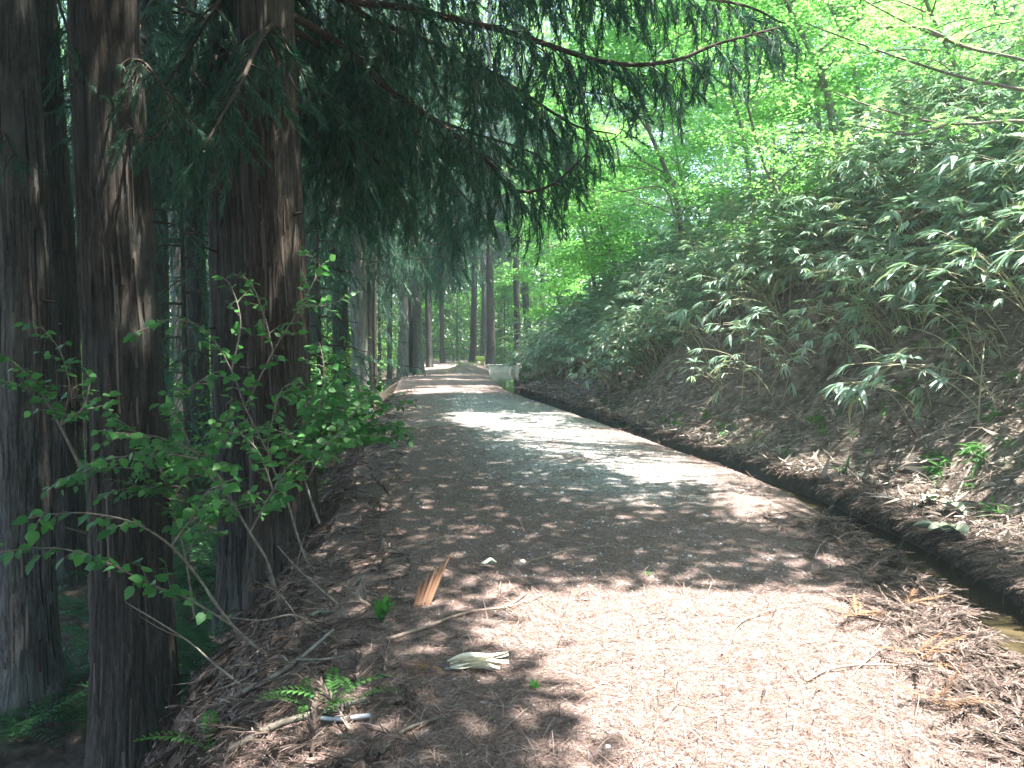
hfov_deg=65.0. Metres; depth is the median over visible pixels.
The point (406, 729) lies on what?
fallen branch
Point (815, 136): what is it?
dwarf bamboo
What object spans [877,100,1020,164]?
dwarf bamboo
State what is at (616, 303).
dwarf bamboo
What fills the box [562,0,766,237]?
maple tree
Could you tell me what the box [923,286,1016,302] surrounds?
fern
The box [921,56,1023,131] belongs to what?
dwarf bamboo
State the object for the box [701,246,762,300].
dwarf bamboo
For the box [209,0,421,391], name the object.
cedar tree
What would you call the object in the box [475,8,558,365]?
cedar tree
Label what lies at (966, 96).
dwarf bamboo
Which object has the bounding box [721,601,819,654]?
fallen stick
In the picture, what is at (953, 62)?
maple tree
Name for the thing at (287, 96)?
cedar tree
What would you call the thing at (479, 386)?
path
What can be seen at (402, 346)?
cedar tree
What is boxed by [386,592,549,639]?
fallen stick
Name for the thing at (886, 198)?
dwarf bamboo
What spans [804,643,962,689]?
fallen stick
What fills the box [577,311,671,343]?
dwarf bamboo
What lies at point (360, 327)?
cedar tree
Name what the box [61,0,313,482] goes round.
cedar tree
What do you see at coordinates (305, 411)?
leafy shrub
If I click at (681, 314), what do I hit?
dwarf bamboo
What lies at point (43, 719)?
fern
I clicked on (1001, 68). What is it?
dwarf bamboo
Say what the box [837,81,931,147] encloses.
dwarf bamboo
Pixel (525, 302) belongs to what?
cedar tree
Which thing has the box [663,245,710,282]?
dwarf bamboo
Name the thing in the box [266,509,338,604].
dead branch
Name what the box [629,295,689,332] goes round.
dwarf bamboo
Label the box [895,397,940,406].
fern
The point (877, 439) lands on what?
exposed root
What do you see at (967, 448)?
bank herbs
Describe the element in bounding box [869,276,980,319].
dwarf bamboo
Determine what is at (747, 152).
maple tree
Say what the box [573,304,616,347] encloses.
dwarf bamboo
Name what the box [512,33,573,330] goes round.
cedar tree
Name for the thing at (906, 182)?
dwarf bamboo
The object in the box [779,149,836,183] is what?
dwarf bamboo
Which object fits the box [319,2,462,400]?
cedar tree
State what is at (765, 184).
dwarf bamboo
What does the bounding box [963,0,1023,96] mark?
maple tree
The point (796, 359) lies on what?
dwarf bamboo
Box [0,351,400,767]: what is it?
forest floor
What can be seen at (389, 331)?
cedar tree
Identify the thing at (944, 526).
withered leaves
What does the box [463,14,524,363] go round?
cedar tree
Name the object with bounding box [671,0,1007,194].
maple tree
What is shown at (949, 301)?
dwarf bamboo
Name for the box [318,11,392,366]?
cedar tree
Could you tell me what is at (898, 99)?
dwarf bamboo
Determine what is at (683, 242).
dwarf bamboo
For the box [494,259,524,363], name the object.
young cedar
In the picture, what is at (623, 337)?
dwarf bamboo
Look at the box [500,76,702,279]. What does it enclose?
maple tree
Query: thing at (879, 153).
dwarf bamboo
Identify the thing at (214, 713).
fern
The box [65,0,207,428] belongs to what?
cedar tree
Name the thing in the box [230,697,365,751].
fallen branch
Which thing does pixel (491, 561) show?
dry leaf
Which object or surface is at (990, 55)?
dwarf bamboo
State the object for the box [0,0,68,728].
cedar tree
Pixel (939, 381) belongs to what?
dwarf bamboo
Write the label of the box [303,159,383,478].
young cedar
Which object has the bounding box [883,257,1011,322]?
dwarf bamboo
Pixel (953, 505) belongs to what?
withered leaves
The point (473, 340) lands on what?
cedar tree
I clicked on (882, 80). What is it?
dwarf bamboo
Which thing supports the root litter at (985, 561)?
on the hillside
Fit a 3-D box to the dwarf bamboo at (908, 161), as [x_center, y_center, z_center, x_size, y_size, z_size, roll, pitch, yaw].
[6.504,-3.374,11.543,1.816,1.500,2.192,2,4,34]
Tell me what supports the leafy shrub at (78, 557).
on the forest floor
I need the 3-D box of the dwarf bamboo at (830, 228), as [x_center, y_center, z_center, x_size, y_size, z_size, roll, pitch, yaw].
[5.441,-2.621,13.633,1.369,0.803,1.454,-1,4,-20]
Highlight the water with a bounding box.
[489,373,1023,654]
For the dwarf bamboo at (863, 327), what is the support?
on the hillside
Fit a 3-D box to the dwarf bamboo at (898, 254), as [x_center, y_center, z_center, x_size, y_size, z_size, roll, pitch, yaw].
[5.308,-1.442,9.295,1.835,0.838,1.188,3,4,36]
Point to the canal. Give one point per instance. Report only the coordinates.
(790, 483)
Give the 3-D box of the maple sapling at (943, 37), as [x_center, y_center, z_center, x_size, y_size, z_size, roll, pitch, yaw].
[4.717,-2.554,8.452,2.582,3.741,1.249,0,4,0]
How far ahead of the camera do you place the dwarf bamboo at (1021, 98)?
9.72 m
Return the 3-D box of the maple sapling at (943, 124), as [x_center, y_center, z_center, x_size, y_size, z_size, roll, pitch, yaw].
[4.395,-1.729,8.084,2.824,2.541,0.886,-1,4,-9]
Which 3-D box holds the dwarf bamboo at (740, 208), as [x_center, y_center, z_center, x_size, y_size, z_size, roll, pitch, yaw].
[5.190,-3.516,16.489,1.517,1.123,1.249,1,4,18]
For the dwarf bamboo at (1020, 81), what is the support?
on the hillside
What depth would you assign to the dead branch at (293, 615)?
4.65 m
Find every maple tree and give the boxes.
[376,278,466,333]
[433,212,548,341]
[464,210,588,312]
[495,215,595,322]
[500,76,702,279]
[501,117,652,284]
[501,145,671,300]
[510,178,680,297]
[512,0,792,275]
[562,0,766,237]
[597,0,866,195]
[650,0,965,142]
[656,0,884,182]
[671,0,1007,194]
[673,56,874,287]
[719,0,955,109]
[758,0,1023,141]
[835,0,1023,90]
[855,0,1023,41]
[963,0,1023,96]
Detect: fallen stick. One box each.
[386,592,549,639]
[532,545,615,560]
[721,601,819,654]
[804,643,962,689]
[828,593,969,717]
[872,589,891,632]
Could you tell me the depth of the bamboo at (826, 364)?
11.97 m
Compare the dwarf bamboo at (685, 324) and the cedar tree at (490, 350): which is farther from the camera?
the cedar tree at (490, 350)
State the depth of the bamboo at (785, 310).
12.91 m
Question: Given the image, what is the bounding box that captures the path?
[235,346,1023,767]
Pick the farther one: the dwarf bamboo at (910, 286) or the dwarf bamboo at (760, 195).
the dwarf bamboo at (760, 195)
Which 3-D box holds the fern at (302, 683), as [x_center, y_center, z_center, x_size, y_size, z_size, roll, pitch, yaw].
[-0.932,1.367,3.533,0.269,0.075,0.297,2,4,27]
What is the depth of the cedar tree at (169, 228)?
24.91 m
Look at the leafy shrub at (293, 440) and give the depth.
6.31 m
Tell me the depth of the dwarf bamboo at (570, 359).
18.26 m
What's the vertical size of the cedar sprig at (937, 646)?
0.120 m
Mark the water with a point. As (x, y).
(1008, 621)
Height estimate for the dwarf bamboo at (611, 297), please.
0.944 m
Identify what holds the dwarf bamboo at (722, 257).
on the hillside
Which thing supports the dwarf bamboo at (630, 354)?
on the hillside
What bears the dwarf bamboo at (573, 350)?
on the hillside
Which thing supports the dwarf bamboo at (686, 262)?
on the hillside
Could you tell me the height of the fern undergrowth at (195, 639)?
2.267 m
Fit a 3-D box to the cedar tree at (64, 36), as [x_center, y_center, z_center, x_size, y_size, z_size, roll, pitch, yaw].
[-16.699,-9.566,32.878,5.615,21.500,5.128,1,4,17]
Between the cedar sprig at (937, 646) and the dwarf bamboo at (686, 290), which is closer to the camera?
the cedar sprig at (937, 646)
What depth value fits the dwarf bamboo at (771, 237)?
12.95 m
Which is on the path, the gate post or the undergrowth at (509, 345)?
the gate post
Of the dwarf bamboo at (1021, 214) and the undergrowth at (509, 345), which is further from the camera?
the undergrowth at (509, 345)
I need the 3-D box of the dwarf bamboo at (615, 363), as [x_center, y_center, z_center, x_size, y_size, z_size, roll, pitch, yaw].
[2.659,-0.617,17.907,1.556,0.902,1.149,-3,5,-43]
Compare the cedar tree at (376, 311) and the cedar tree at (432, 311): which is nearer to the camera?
the cedar tree at (376, 311)
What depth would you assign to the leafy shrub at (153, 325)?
5.94 m
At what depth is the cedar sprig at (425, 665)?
3.88 m
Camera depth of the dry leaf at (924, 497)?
7.33 m
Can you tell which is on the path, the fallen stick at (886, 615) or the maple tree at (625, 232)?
the fallen stick at (886, 615)
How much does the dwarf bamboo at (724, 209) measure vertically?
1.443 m
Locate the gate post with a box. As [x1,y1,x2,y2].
[476,356,484,365]
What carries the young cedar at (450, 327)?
on the path
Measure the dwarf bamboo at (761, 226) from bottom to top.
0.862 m
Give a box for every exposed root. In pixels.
[871,409,906,449]
[902,360,946,404]
[955,422,1008,496]
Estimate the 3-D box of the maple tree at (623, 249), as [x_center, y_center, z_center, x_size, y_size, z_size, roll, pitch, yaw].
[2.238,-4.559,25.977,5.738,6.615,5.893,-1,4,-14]
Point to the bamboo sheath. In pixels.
(473, 660)
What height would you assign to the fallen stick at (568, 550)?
0.023 m
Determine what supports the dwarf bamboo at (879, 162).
on the hillside
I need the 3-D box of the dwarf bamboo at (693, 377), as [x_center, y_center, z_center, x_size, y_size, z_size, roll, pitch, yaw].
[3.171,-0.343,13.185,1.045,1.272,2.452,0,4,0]
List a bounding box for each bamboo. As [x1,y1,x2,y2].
[547,324,591,365]
[548,324,598,355]
[557,327,642,392]
[562,344,631,380]
[565,360,633,392]
[566,328,638,372]
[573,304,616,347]
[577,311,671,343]
[588,339,654,370]
[589,305,667,360]
[598,315,660,350]
[600,300,645,325]
[601,246,670,293]
[601,337,653,375]
[605,313,678,345]
[606,281,648,307]
[608,280,660,308]
[618,254,710,301]
[627,255,722,305]
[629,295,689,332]
[642,296,732,365]
[646,205,727,239]
[646,277,707,313]
[648,254,680,288]
[654,232,702,254]
[654,308,690,337]
[658,292,758,330]
[660,225,725,274]
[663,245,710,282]
[663,288,744,339]
[667,323,752,401]
[670,231,698,259]
[680,231,716,261]
[682,214,799,299]
[686,239,766,281]
[687,320,818,408]
[691,270,788,333]
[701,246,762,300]
[703,198,759,241]
[703,306,811,356]
[705,181,756,238]
[705,236,806,289]
[711,248,761,312]
[714,264,776,327]
[717,227,843,304]
[719,218,791,266]
[730,166,809,226]
[730,189,774,221]
[731,164,828,209]
[732,156,797,211]
[741,188,804,239]
[741,241,835,299]
[745,135,811,201]
[749,228,835,272]
[756,215,839,264]
[757,211,802,239]
[760,290,794,380]
[764,177,893,221]
[775,116,840,166]
[775,200,848,249]
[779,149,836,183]
[780,181,942,237]
[786,145,897,190]
[787,299,875,368]
[788,322,859,358]
[789,341,835,415]
[790,186,916,241]
[790,195,895,251]
[794,223,926,317]
[795,130,885,193]
[797,108,867,161]
[814,222,941,329]
[816,353,947,422]
[817,232,918,296]
[827,140,923,195]
[831,309,1005,423]
[833,275,900,352]
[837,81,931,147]
[838,141,904,193]
[841,168,919,247]
[842,100,1009,173]
[854,107,945,153]
[860,48,1005,148]
[866,77,976,192]
[867,198,995,286]
[869,65,932,106]
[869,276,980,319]
[873,230,1023,315]
[874,41,991,100]
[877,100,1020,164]
[878,266,1007,373]
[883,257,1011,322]
[884,161,969,221]
[885,219,1023,293]
[886,79,985,144]
[890,94,1020,181]
[895,3,1023,131]
[901,153,1022,239]
[918,103,1021,160]
[920,118,1018,167]
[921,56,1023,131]
[927,125,1022,220]
[933,184,1023,242]
[936,40,1023,119]
[936,242,1016,297]
[941,50,1020,121]
[941,217,1023,282]
[942,75,1023,143]
[956,44,1021,114]
[968,64,1023,118]
[982,145,1023,214]
[984,265,1023,285]
[986,250,1023,274]
[993,211,1023,274]
[1000,156,1023,178]
[1001,93,1023,149]
[1002,61,1023,100]
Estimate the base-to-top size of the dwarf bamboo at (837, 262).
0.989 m
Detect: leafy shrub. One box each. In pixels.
[0,322,120,466]
[0,477,266,655]
[41,406,295,615]
[76,370,362,620]
[123,245,355,570]
[232,343,381,523]
[271,372,396,467]
[301,362,422,455]
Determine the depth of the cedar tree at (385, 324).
50.80 m
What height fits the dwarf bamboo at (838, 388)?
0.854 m
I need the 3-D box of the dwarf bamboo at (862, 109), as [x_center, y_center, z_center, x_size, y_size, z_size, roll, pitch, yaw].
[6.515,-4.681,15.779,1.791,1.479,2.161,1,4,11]
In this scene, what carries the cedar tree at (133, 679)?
on the forest floor
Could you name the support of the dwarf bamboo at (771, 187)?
on the hillside
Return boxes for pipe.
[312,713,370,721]
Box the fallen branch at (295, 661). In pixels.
[217,629,351,701]
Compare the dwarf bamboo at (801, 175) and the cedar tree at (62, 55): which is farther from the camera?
the cedar tree at (62, 55)
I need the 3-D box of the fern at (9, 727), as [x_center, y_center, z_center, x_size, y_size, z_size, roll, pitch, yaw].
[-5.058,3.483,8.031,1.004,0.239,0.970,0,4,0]
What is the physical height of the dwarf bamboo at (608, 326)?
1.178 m
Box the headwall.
[486,364,521,372]
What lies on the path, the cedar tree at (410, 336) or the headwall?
the cedar tree at (410, 336)
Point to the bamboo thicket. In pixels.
(540, 346)
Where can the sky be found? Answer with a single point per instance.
(547, 23)
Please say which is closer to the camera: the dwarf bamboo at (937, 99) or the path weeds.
the dwarf bamboo at (937, 99)
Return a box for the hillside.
[510,112,1023,560]
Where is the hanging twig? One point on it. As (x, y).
(479, 53)
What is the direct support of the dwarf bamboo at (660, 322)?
on the hillside
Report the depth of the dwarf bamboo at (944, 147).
10.62 m
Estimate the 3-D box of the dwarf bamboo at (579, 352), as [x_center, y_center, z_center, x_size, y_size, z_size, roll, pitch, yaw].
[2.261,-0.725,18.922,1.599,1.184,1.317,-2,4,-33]
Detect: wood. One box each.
[57,0,1020,365]
[413,555,450,606]
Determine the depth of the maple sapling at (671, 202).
15.07 m
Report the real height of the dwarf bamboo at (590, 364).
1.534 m
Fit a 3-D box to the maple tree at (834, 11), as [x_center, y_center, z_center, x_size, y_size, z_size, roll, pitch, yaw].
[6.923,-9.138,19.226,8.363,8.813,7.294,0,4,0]
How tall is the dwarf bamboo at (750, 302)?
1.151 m
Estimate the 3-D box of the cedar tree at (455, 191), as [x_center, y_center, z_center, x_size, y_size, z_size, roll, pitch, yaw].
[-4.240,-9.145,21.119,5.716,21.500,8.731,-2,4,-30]
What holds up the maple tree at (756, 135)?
on the hillside
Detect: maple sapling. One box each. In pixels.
[573,158,727,334]
[801,6,1023,106]
[810,76,1023,150]
[838,0,1023,73]
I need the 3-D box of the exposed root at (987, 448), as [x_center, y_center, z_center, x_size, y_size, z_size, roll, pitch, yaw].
[4.420,0.698,7.587,1.177,0.696,0.126,-2,4,-35]
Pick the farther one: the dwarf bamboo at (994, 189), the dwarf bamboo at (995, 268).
the dwarf bamboo at (994, 189)
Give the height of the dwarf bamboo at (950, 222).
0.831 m
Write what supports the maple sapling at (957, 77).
on the hillside
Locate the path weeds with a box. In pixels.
[445,360,482,370]
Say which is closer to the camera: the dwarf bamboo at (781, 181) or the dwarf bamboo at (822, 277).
the dwarf bamboo at (822, 277)
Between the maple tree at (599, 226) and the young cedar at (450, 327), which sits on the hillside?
the maple tree at (599, 226)
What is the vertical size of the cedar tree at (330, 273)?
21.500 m
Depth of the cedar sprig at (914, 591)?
4.83 m
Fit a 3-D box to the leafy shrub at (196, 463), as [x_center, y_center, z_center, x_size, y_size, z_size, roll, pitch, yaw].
[-1.698,0.872,4.894,1.510,1.891,0.920,0,4,0]
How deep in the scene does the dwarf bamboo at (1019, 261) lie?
7.01 m
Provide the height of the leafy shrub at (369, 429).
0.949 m
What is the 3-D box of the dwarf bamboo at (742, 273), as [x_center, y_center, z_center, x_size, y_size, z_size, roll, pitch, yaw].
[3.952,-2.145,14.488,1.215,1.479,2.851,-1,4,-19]
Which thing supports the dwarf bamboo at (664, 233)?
on the hillside
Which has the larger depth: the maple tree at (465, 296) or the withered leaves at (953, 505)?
the maple tree at (465, 296)
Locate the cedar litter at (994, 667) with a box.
[84,389,1023,767]
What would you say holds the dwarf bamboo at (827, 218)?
on the hillside
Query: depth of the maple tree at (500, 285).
51.63 m
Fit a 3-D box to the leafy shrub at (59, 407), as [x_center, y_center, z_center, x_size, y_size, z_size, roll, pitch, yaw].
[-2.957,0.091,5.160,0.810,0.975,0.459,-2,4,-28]
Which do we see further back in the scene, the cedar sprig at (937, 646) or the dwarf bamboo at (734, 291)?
the dwarf bamboo at (734, 291)
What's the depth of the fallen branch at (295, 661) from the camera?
3.99 m
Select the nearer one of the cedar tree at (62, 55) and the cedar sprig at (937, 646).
the cedar sprig at (937, 646)
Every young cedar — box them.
[67,126,183,524]
[148,112,214,520]
[169,205,212,448]
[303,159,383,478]
[349,224,429,389]
[422,288,469,362]
[433,255,470,360]
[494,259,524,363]
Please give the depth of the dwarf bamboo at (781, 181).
14.62 m
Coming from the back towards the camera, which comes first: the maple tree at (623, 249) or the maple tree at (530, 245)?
the maple tree at (530, 245)
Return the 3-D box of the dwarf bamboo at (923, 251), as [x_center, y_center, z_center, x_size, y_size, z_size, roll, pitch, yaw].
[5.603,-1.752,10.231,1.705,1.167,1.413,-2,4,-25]
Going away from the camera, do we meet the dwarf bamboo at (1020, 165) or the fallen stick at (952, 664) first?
the fallen stick at (952, 664)
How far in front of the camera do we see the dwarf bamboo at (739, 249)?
14.21 m
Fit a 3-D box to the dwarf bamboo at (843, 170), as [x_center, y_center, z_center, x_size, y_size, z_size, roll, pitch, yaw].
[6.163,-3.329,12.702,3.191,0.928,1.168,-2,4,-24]
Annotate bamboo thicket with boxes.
[493,0,1023,392]
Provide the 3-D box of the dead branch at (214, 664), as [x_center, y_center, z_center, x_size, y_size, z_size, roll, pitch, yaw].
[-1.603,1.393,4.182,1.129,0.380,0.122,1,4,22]
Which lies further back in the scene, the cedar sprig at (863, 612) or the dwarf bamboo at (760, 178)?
the dwarf bamboo at (760, 178)
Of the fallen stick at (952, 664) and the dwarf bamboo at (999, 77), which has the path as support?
the fallen stick at (952, 664)
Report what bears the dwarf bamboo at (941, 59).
on the hillside
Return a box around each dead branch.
[125,601,244,688]
[219,579,320,666]
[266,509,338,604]
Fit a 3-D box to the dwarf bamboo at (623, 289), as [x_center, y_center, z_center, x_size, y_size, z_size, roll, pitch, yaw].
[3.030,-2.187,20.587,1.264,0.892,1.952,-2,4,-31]
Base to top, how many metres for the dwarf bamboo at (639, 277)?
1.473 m
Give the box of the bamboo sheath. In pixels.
[447,652,508,669]
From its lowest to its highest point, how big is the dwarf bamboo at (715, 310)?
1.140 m
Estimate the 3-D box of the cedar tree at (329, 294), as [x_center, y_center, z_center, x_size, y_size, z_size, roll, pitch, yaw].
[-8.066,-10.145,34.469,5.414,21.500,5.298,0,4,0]
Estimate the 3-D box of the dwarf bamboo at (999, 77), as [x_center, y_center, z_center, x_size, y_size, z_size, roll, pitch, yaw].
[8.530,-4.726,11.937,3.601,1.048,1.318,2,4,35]
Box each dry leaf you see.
[308,608,330,615]
[481,557,496,564]
[920,492,939,500]
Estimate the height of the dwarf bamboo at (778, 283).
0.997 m
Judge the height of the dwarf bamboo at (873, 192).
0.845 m
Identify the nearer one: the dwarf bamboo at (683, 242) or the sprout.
the sprout
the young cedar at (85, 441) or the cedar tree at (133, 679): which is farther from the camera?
the young cedar at (85, 441)
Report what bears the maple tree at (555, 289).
on the hillside
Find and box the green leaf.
[529,678,539,688]
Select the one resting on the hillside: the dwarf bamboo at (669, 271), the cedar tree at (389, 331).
the dwarf bamboo at (669, 271)
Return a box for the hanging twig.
[475,0,502,113]
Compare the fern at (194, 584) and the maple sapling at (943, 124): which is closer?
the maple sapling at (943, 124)
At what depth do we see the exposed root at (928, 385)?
9.43 m
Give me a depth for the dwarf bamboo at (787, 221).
13.30 m
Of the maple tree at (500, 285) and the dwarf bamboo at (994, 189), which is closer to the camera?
the dwarf bamboo at (994, 189)
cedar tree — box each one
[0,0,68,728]
[36,0,87,587]
[43,0,211,767]
[57,0,70,136]
[57,0,392,495]
[57,2,70,118]
[58,0,169,249]
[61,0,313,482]
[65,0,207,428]
[141,0,209,350]
[144,0,479,653]
[161,0,806,615]
[187,7,350,375]
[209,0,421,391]
[294,0,500,409]
[299,3,350,332]
[302,0,590,414]
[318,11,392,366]
[319,2,385,381]
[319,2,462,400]
[320,1,456,385]
[350,92,468,372]
[367,0,488,373]
[367,2,483,378]
[377,0,490,366]
[377,84,458,358]
[380,264,387,361]
[422,2,500,363]
[452,7,516,361]
[460,0,550,365]
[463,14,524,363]
[465,74,534,362]
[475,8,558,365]
[493,29,567,347]
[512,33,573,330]
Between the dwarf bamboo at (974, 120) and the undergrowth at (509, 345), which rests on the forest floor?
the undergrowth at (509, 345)
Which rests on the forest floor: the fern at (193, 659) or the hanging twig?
the fern at (193, 659)
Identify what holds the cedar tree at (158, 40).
on the forest floor
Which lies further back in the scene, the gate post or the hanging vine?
the gate post
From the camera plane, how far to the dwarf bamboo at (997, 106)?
10.17 m
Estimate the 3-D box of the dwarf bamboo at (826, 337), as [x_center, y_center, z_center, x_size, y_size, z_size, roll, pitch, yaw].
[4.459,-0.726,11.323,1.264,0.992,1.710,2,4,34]
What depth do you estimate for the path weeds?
35.04 m
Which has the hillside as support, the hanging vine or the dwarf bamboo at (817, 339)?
the dwarf bamboo at (817, 339)
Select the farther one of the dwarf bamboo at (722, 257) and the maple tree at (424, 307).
the maple tree at (424, 307)
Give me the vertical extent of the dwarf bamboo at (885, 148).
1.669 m
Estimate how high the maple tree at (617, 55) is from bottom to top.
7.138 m
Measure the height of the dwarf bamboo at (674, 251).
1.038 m
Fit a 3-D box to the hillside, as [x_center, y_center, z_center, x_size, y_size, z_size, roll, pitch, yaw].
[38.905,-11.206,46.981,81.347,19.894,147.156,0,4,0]
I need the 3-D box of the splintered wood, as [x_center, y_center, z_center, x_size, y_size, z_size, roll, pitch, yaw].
[-0.486,1.211,4.854,0.166,0.390,0.029,17,-22,-17]
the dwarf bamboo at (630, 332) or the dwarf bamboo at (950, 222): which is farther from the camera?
the dwarf bamboo at (630, 332)
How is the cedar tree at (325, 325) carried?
on the forest floor
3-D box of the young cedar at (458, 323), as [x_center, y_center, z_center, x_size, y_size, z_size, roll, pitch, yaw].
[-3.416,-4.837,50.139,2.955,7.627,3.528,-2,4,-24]
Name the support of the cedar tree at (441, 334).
on the path
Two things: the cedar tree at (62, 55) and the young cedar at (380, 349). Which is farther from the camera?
the young cedar at (380, 349)
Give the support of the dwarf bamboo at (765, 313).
on the hillside
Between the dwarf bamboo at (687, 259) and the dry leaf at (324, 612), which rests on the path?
the dry leaf at (324, 612)
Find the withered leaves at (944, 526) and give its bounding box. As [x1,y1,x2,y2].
[912,520,968,535]
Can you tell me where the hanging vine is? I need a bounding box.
[584,68,647,141]
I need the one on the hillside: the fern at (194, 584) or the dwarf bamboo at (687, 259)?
the dwarf bamboo at (687, 259)
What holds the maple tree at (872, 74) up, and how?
on the hillside
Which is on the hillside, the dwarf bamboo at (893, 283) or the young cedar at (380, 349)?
the dwarf bamboo at (893, 283)
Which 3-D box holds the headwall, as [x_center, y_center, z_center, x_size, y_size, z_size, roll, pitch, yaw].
[-0.329,-0.551,39.811,1.999,0.840,0.555,-1,4,-18]
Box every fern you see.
[0,707,67,754]
[6,688,87,735]
[134,710,228,755]
[172,525,215,544]
[174,559,216,580]
[176,575,215,597]
[176,605,213,642]
[179,631,212,687]
[259,677,343,719]
[263,666,394,708]
[323,676,400,712]
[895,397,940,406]
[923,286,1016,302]
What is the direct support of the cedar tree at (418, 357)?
on the path
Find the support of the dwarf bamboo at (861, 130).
on the hillside
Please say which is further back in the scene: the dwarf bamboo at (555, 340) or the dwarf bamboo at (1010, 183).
the dwarf bamboo at (555, 340)
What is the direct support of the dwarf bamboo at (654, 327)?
on the hillside
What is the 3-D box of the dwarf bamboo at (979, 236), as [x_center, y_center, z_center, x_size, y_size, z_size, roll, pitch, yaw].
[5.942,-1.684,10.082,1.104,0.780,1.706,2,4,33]
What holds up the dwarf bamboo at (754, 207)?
on the hillside
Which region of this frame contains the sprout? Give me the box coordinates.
[374,592,395,620]
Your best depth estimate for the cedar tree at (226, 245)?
9.11 m
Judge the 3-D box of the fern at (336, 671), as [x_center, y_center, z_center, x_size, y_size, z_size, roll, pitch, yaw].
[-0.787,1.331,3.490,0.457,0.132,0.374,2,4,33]
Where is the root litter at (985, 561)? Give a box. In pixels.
[513,142,1023,612]
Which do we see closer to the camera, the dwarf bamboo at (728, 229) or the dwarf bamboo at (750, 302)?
the dwarf bamboo at (750, 302)
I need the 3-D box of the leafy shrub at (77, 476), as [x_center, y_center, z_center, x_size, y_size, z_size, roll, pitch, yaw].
[-2.842,1.097,6.852,1.958,1.859,0.658,-1,4,-8]
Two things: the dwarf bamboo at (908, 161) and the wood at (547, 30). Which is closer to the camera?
the dwarf bamboo at (908, 161)
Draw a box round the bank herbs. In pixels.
[524,187,1023,531]
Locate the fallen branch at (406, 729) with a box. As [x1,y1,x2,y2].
[377,716,439,756]
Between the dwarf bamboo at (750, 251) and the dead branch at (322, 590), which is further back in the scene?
the dwarf bamboo at (750, 251)
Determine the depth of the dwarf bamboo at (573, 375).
17.41 m
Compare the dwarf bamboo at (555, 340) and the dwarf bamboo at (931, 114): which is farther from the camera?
the dwarf bamboo at (555, 340)
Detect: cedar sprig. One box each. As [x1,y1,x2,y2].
[400,654,441,678]
[820,593,888,617]
[875,631,969,670]
[891,663,995,722]
[893,588,951,610]
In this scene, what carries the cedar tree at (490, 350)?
on the path
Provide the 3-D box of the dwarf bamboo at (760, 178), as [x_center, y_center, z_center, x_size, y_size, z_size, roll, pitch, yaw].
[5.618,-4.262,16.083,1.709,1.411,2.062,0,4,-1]
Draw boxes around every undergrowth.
[0,404,338,746]
[81,279,584,502]
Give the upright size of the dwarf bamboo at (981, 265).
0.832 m
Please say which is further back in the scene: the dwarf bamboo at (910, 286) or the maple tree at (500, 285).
the maple tree at (500, 285)
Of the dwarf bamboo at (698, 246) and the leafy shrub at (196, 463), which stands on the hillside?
the dwarf bamboo at (698, 246)
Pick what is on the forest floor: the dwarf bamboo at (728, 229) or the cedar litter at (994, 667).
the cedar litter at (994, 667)
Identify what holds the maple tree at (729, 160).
on the hillside
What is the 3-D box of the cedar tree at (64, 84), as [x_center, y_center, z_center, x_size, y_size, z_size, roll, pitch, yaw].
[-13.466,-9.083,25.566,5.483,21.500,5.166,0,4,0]
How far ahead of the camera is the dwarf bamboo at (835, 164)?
13.98 m
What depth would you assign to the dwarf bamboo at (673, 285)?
16.60 m
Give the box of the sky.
[58,0,1007,363]
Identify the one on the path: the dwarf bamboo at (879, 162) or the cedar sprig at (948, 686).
the cedar sprig at (948, 686)
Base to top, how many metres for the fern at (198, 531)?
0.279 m
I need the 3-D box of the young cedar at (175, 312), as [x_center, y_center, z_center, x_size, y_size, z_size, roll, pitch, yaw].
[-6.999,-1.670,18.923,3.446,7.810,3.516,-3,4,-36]
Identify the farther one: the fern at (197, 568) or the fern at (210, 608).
the fern at (197, 568)
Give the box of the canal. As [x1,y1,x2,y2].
[501,375,1023,606]
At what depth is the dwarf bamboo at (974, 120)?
11.07 m
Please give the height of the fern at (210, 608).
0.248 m
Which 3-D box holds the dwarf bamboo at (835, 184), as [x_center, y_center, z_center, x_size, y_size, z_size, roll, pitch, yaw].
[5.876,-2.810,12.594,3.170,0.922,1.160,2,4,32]
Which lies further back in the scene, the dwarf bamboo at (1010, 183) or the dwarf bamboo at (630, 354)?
the dwarf bamboo at (630, 354)
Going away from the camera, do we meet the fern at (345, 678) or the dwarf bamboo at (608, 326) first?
the fern at (345, 678)
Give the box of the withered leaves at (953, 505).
[939,499,981,514]
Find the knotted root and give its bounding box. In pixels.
[352,575,376,617]
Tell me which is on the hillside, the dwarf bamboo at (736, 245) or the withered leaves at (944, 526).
the dwarf bamboo at (736, 245)
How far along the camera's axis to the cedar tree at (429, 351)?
39.72 m
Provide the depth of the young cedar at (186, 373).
13.93 m
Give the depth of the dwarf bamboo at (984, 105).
11.55 m
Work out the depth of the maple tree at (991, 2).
24.09 m
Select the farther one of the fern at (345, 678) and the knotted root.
the knotted root
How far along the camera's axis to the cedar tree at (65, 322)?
11.33 m
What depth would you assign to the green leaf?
3.65 m
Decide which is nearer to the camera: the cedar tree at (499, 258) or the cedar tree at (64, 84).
the cedar tree at (64, 84)

